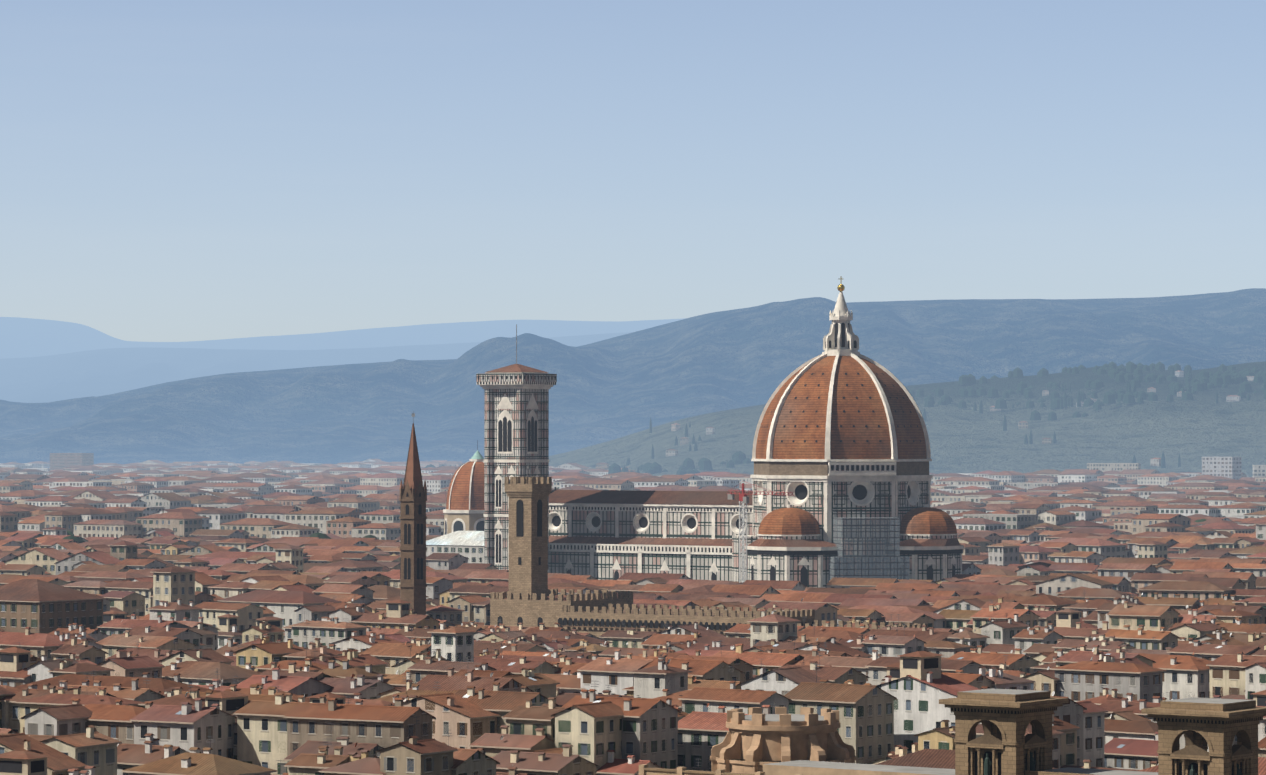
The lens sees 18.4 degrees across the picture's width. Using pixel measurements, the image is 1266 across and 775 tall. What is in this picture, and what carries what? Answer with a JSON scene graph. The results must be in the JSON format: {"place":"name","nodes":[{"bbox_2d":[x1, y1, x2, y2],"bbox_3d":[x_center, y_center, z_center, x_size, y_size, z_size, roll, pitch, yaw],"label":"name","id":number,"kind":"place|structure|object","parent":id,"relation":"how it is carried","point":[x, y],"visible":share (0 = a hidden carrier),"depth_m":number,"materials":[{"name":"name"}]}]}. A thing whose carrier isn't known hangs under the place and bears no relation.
{"place":"outdoors","nodes":[
{"label":"outdoors","id":0,"kind":"place"},
{"bbox_2d":[0,332,632,402],"bbox_3d":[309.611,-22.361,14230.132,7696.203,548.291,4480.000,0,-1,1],"label":"hill ridge","id":1,"kind":"structure","parent":0,"point":[73,375],"depth_m":15463.50,"materials":[{"name":"blue"}]},
{"bbox_2d":[0,317,685,358],"bbox_3d":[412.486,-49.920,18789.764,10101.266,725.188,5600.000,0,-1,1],"label":"hill ridge","id":2,"kind":"structure","parent":0,"point":[24,337],"depth_m":20627.20,"materials":[{"name":"blue"}]},
{"bbox_2d":[0,0,1265,341],"label":"sky","id":3,"kind":"structure","parent":0,"point":[171,170],"materials":[{"name":"blue"}]},
{"bbox_2d":[62,519,1205,542],"bbox_3d":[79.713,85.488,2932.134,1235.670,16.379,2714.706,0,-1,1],"label":"city trees","id":4,"kind":"object","parent":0,"point":[80,540],"depth_m":1623.41,"materials":[{"name":"green plant"}]},
{"label":"ground","id":5,"kind":"structure","parent":0,"visible":0},
{"bbox_2d":[399,411,426,614],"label":"church spire","id":6,"kind":"structure","parent":5,"relation":"on","point":[413,518],"depth_m":1000.19,"materials":[{"name":"brown stone"}]},
{"bbox_2d":[426,531,483,562],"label":"pale roof hall","id":7,"kind":"structure","parent":5,"relation":"on","point":[469,545],"depth_m":1415.13,"materials":[{"name":"tile"}]},
{"bbox_2d":[443,440,483,534],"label":"chapel dome","id":8,"kind":"structure","parent":5,"relation":"on","point":[463,510],"depth_m":1632.83,"materials":[{"name":"tile"}]},
{"bbox_2d":[476,324,556,572],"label":"campanile","id":9,"kind":"structure","parent":5,"relation":"on","point":[516,419],"depth_m":1326.32,"materials":[{"name":"stone"}]},
{"bbox_2d":[0,522,1265,774],"bbox_3d":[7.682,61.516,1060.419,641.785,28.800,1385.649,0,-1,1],"label":"city houses","id":10,"kind":"structure","parent":5,"relation":"on","point":[222,652],"depth_m":727.08,"materials":[{"name":"tile"}]},
{"bbox_2d":[0,288,1265,467],"bbox_3d":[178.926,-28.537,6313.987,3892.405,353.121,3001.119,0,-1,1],"label":"mountain range","id":11,"kind":"structure","parent":5,"relation":"on","point":[606,390],"depth_m":6555.00,"materials":[{"name":"blue"}]},
{"bbox_2d":[0,459,1265,539],"bbox_3d":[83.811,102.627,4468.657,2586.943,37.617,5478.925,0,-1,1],"label":"city","id":12,"kind":"object","parent":5,"relation":"on","point":[273,499],"visible":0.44,"depth_m":2329.07,"materials":[{"name":"tile"}]},
{"bbox_2d":[490,477,927,637],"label":"fortified palace","id":13,"kind":"structure","parent":5,"relation":"on","point":[530,600],"depth_m":987.22,"materials":[{"name":"brown stone"}]},
{"bbox_2d":[549,276,963,587],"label":"cathedral","id":14,"kind":"structure","parent":5,"relation":"on","point":[841,451],"depth_m":1278.12,"materials":[{"name":"stone"}]},
{"bbox_2d":[727,481,792,582],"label":"tower crane","id":15,"kind":"object","parent":5,"relation":"on","point":[743,498],"visible":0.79,"depth_m":1218.58,"materials":[{"name":"grey metal"}]},
{"bbox_2d":[424,361,1265,474],"bbox_3d":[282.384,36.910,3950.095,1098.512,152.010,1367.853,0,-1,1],"label":"hill trees","id":16,"kind":"object","parent":5,"relation":"on","point":[1210,380],"visible":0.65,"depth_m":4305.20,"materials":[{"name":"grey plant"}]},
{"bbox_2d":[549,361,1265,476],"bbox_3d":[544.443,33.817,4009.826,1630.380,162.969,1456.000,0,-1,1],"label":"wooded hillside","id":17,"kind":"structure","parent":5,"relation":"on","point":[968,439],"depth_m":4036.94,"materials":[{"name":"blue plant"}]},
{"bbox_2d":[596,371,1253,474],"bbox_3d":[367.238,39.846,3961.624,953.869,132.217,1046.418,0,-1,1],"label":"hillside houses","id":18,"kind":"structure","parent":17,"relation":"on","point":[1021,425],"depth_m":4151.41,"materials":[{"name":"tile"}]},
{"bbox_2d":[639,688,1265,774],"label":"foreground buildings","id":19,"kind":"structure","parent":5,"relation":"on","point":[805,741],"depth_m":508.26,"materials":[{"name":"stone"}]},
{"bbox_2d":[876,749,1265,774],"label":"biblioteca halls","id":20,"kind":"object","parent":5,"relation":"on","point":[937,758],"visible":0.18,"depth_m":537.80,"materials":[{"name":"tile"}]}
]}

